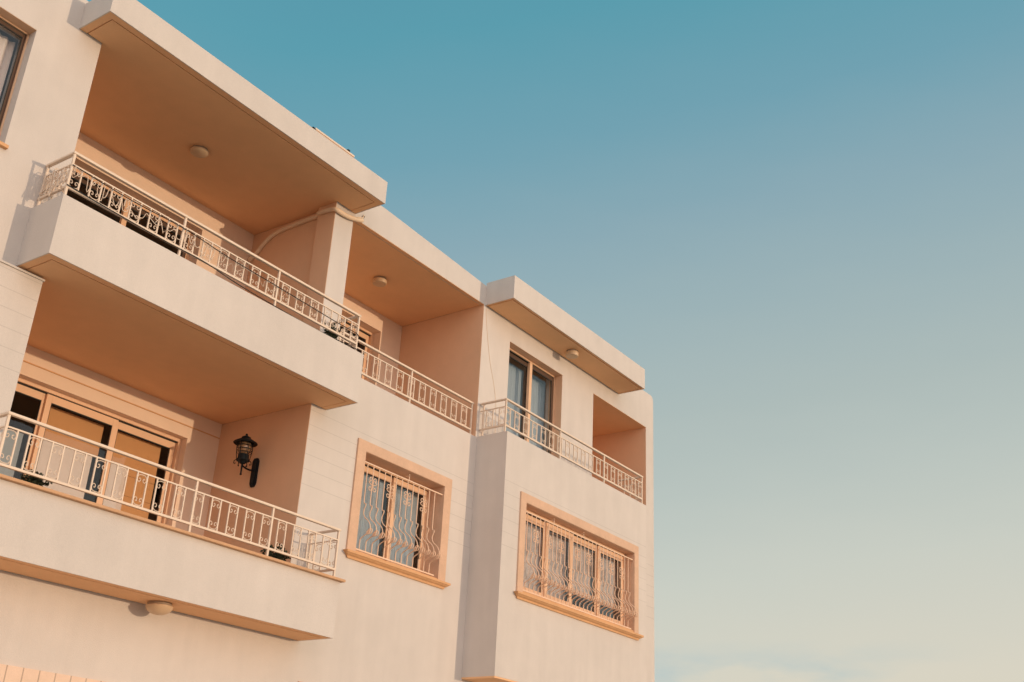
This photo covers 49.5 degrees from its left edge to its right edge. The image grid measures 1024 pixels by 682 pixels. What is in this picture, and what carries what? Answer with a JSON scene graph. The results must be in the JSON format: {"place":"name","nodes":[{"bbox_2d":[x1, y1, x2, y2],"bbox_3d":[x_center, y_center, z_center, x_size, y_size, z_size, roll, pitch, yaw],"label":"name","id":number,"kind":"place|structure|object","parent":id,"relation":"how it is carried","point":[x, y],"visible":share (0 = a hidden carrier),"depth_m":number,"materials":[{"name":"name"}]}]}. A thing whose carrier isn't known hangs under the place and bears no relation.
{"place":"outdoors","nodes":[
{"label":"outdoors","id":0,"kind":"place"},
{"bbox_2d":[87,0,1023,681],"label":"sky","id":1,"kind":"structure","parent":0,"point":[802,221],"materials":[{"name":"blue"}]},
{"label":"ground","id":2,"kind":"structure","parent":0,"visible":0},
{"bbox_2d":[0,0,654,681],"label":"apartment building","id":3,"kind":"structure","parent":2,"relation":"on","point":[112,324],"depth_m":14.42,"materials":[{"name":"beige paint"}]},
{"bbox_2d":[0,33,14,94],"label":"curtain","id":4,"kind":"object","parent":3,"relation":"hanging from","point":[7,46],"visible":1,"depth_m":12.04,"materials":[{"name":"white fabric"}]},
{"bbox_2d":[0,430,22,476],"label":"curtain","id":5,"kind":"object","parent":3,"relation":"hanging from","point":[8,446],"visible":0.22,"depth_m":12.98,"materials":[{"name":"white fabric"}]},
{"bbox_2d":[0,7,35,149],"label":"window","id":6,"kind":"structure","parent":3,"relation":"in","point":[21,29],"depth_m":11.91,"materials":[{"name":"brown"}]},
{"bbox_2d":[20,469,51,485],"bbox_3d":[-4.561,1.539,10.505,0.207,0.673,0.364,-14,-29,32],"label":"potted plant","id":7,"kind":"object","parent":3,"relation":"on","point":[33,480],"visible":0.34,"depth_m":10.56,"materials":[{"name":"green plant"}]},
{"bbox_2d":[35,440,91,498],"bbox_3d":[-5.483,2.063,13.199,0.007,1.715,0.770,-14,-29,32],"label":"curtain","id":8,"kind":"object","parent":3,"relation":"hanging from","point":[55,462],"visible":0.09,"depth_m":13.46,"materials":[{"name":"white fabric"}]},
{"bbox_2d":[44,406,103,455],"bbox_3d":[-5.402,1.104,13.656,0.008,0.402,0.830,-14,-29,32],"label":"window blind","id":9,"kind":"object","parent":3,"relation":"attached to","point":[74,424],"depth_m":13.67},
{"bbox_2d":[15,377,181,523],"bbox_3d":[-5.369,1.840,13.270,0.110,2.348,3.018,-14,-29,32],"label":"balcony door","id":10,"kind":"structure","parent":3,"relation":"in","point":[47,397],"depth_m":13.85,"materials":[{"name":"beige wood"}]},
{"bbox_2d":[103,461,127,509],"bbox_3d":[-5.021,2.338,13.751,0.007,1.720,0.290,-14,-29,32],"label":"curtain","id":11,"kind":"object","parent":3,"relation":"hanging from","point":[119,483],"visible":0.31,"depth_m":13.98,"materials":[{"name":"white fabric"}]},
{"bbox_2d":[71,166,193,259],"bbox_3d":[-5.336,-0.881,14.589,0.112,2.390,2.358,-14,-29,32],"label":"balcony door","id":12,"kind":"structure","parent":3,"relation":"in","point":[84,180],"depth_m":15.05,"materials":[{"name":"brown"}]},
{"bbox_2d":[112,431,160,518],"bbox_3d":[-4.899,2.213,14.012,0.008,2.072,0.720,-14,-29,32],"label":"window blind","id":13,"kind":"object","parent":3,"relation":"attached to","point":[132,445],"depth_m":14.30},
{"bbox_2d":[145,601,172,614],"bbox_3d":[-3.679,2.792,11.578,0.280,0.124,0.280,-14,-29,32],"label":"ceiling lamp","id":14,"kind":"object","parent":3,"relation":"attached to","point":[159,607],"visible":1,"depth_m":11.49,"materials":[{"name":"beige plastic"}]},
{"bbox_2d":[0,411,340,575],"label":"balcony railing","id":15,"kind":"object","parent":3,"relation":"on","point":[8,414],"visible":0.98,"depth_m":11.68,"materials":[{"name":"white metal"}]},
{"bbox_2d":[37,151,361,350],"bbox_3d":[-3.491,-0.856,13.185,0.512,0.554,4.455,-14,-29,32],"label":"balcony railing","id":16,"kind":"object","parent":3,"relation":"on","point":[66,188],"visible":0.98,"depth_m":12.73,"materials":[{"name":"white metal"}]},
{"bbox_2d":[39,165,349,330],"bbox_3d":[-3.531,-0.887,13.072,0.487,0.386,4.288,-14,-29,32],"label":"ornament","id":17,"kind":"object","parent":16,"relation":"attached to","point":[53,177],"visible":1,"depth_m":11.68,"materials":[{"name":"beige paint"}]},
{"bbox_2d":[73,165,358,338],"bbox_3d":[-3.409,-0.841,13.281,0.542,0.165,4.675,-14,-29,32],"label":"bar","id":18,"kind":"object","parent":16,"relation":"attached to","point":[211,246],"visible":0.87,"depth_m":12.77,"materials":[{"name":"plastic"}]},
{"bbox_2d":[190,145,208,157],"bbox_3d":[-4.118,-2.486,14.626,0.250,0.084,0.250,-14,-29,32],"label":"ceiling lamp","id":19,"kind":"object","parent":3,"relation":"attached to","point":[199,151],"visible":1,"depth_m":14.57,"materials":[{"name":"beige plastic"}]},
{"bbox_2d":[67,184,357,349],"bbox_3d":[-3.286,-0.729,12.969,0.019,0.130,4.459,-14,-29,32],"label":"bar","id":20,"kind":"object","parent":3,"relation":"attached to","point":[196,257],"visible":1,"depth_m":12.54,"materials":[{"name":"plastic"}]},
{"bbox_2d":[233,434,259,487],"bbox_3d":[-3.471,1.531,14.462,0.316,0.665,0.392,-14,-29,32],"label":"wall lantern","id":21,"kind":"object","parent":3,"relation":"attached to","point":[246,444],"depth_m":14.44,"materials":[{"name":"black metal"}]},
{"bbox_2d":[260,544,291,560],"bbox_3d":[-2.758,2.704,12.889,0.266,0.715,0.410,-14,-29,32],"label":"potted plant","id":22,"kind":"object","parent":3,"relation":"on","point":[277,555],"visible":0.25,"depth_m":12.93,"materials":[{"name":"green plant"}]},
{"bbox_2d":[247,207,363,261],"bbox_3d":[-3.045,-1.484,16.178,1.834,0.444,0.580,-14,-29,32],"label":"drain pipe","id":23,"kind":"object","parent":3,"relation":"attached to","point":[298,223],"visible":0.99,"depth_m":16.00,"materials":[{"name":"beige plastic"}]},
{"bbox_2d":[324,323,340,340],"bbox_3d":[-2.391,0.125,14.500,0.218,0.814,0.318,-14,-29,32],"label":"potted plant","id":24,"kind":"object","parent":3,"relation":"on","point":[331,334],"visible":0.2,"depth_m":14.55,"materials":[{"name":"green plant"}]},
{"bbox_2d":[312,127,354,157],"bbox_3d":[-2.466,-2.675,15.075,0.171,0.080,0.800,-14,-29,32],"label":"roof edge strip","id":25,"kind":"object","parent":3,"relation":"on","point":[336,143],"visible":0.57,"depth_m":15.03,"materials":[{"name":"beige paint"}]},
{"bbox_2d":[340,318,373,380],"bbox_3d":[-2.718,0.791,17.932,0.110,2.388,0.985,-14,-29,32],"label":"balcony door","id":26,"kind":"structure","parent":3,"relation":"in","point":[364,334],"depth_m":18.54,"materials":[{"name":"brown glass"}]},
{"bbox_2d":[356,473,383,554],"bbox_3d":[-2.070,2.386,15.319,0.034,1.220,0.790,-14,-29,32],"label":"curtain","id":27,"kind":"object","parent":3,"relation":"hanging from","point":[363,526],"visible":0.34,"depth_m":15.46,"materials":[{"name":"white fabric"}]},
{"bbox_2d":[372,276,386,286],"bbox_3d":[-2.093,-0.942,17.570,0.230,0.103,0.230,-14,-29,32],"label":"ceiling lamp","id":28,"kind":"object","parent":3,"relation":"attached to","point":[379,281],"visible":1,"depth_m":17.50,"materials":[{"name":"white glass"}]},
{"bbox_2d":[343,438,451,588],"bbox_3d":[-1.640,2.461,15.528,0.435,1.630,2.180,-14,-29,32],"label":"window","id":29,"kind":"structure","parent":3,"relation":"in","point":[369,452],"depth_m":15.76,"materials":[{"name":"beige glass"}]},
{"bbox_2d":[356,461,442,575],"bbox_3d":[-1.490,2.442,15.425,0.248,1.307,1.717,-14,-29,32],"label":"window grille","id":30,"kind":"object","parent":3,"relation":"attached to","point":[400,539],"depth_m":15.35,"materials":[{"name":"white metal"}]},
{"bbox_2d":[390,486,418,566],"bbox_3d":[-1.596,2.693,15.934,0.036,1.220,0.660,-14,-29,32],"label":"curtain","id":31,"kind":"object","parent":3,"relation":"hanging from","point":[402,525],"visible":0.53,"depth_m":16.01,"materials":[{"name":"white fabric"}]},
{"bbox_2d":[338,330,473,433],"bbox_3d":[-1.517,0.652,16.244,0.045,0.558,3.130,-14,-29,32],"label":"balcony railing","id":32,"kind":"object","parent":3,"relation":"on","point":[409,397],"visible":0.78,"depth_m":16.33,"materials":[{"name":"white metal"}]},
{"bbox_2d":[486,315,495,425],"bbox_3d":[-0.349,0.490,18.000,0.008,2.060,0.445,-14,-29,32],"label":"power cable","id":33,"kind":"object","parent":3,"relation":"attached to","point":[490,365],"visible":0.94,"depth_m":18.04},
{"bbox_2d":[506,364,521,435],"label":"curtain","id":34,"kind":"object","parent":3,"relation":"hanging from","point":[514,385],"visible":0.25,"depth_m":19.18,"materials":[{"name":"white fabric"}]},
{"bbox_2d":[523,522,541,591],"bbox_3d":[0.222,3.338,17.251,0.013,1.120,0.900,-14,-29,32],"label":"curtain","id":35,"kind":"object","parent":3,"relation":"hanging from","point":[528,571],"visible":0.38,"depth_m":17.38,"materials":[{"name":"fabric"}]},
{"bbox_2d":[509,342,561,457],"bbox_3d":[0.273,1.382,18.875,0.256,2.310,1.650,-14,-29,32],"label":"balcony door","id":36,"kind":"structure","parent":3,"relation":"in","point":[555,386],"depth_m":19.48,"materials":[{"name":"brown wood"}]},
{"bbox_2d":[529,378,544,448],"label":"curtain","id":37,"kind":"object","parent":3,"relation":"hanging from","point":[537,396],"visible":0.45,"depth_m":19.72,"materials":[{"name":"white fabric"}]},
{"bbox_2d":[547,531,566,600],"bbox_3d":[0.678,3.640,17.856,0.013,1.120,0.690,-14,-29,32],"label":"curtain","id":38,"kind":"object","parent":3,"relation":"hanging from","point":[558,539],"visible":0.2,"depth_m":17.94,"materials":[{"name":"fabric"}]},
{"bbox_2d":[479,398,642,503],"bbox_3d":[0.951,2.001,18.939,0.512,0.568,4.415,-14,-29,32],"label":"balcony railing","id":39,"kind":"object","parent":3,"relation":"on","point":[559,453],"visible":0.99,"depth_m":18.45,"materials":[{"name":"white metal"}]},
{"bbox_2d":[566,349,578,358],"bbox_3d":[1.068,0.231,19.752,0.230,0.113,0.230,-14,-29,32],"label":"ceiling lamp","id":40,"kind":"object","parent":3,"relation":"attached to","point":[572,353],"visible":1,"depth_m":19.68,"materials":[{"name":"white glass"}]},
{"bbox_2d":[567,540,590,599],"bbox_3d":[1.116,3.798,18.451,0.012,0.870,0.740,-14,-29,32],"label":"curtain","id":41,"kind":"object","parent":3,"relation":"hanging from","point":[578,578],"visible":0.61,"depth_m":18.49,"materials":[{"name":"fabric"}]},
{"bbox_2d":[514,491,643,640],"bbox_3d":[1.065,3.734,18.047,0.355,1.625,3.820,-14,-29,32],"label":"window","id":42,"kind":"structure","parent":3,"relation":"in","point":[529,503],"depth_m":18.13,"materials":[{"name":"beige glass"}]},
{"bbox_2d":[523,511,637,629],"bbox_3d":[1.179,3.714,17.965,0.248,1.307,3.365,-14,-29,32],"label":"window grille","id":43,"kind":"object","parent":3,"relation":"attached to","point":[574,592],"depth_m":17.81,"materials":[{"name":"white metal"}]},
{"bbox_2d":[593,554,615,609],"bbox_3d":[1.590,4.112,19.082,0.013,0.870,0.760,-14,-29,32],"label":"curtain","id":44,"kind":"object","parent":3,"relation":"hanging from","point":[606,565],"visible":0.5,"depth_m":19.18,"materials":[{"name":"fabric"}]}
]}

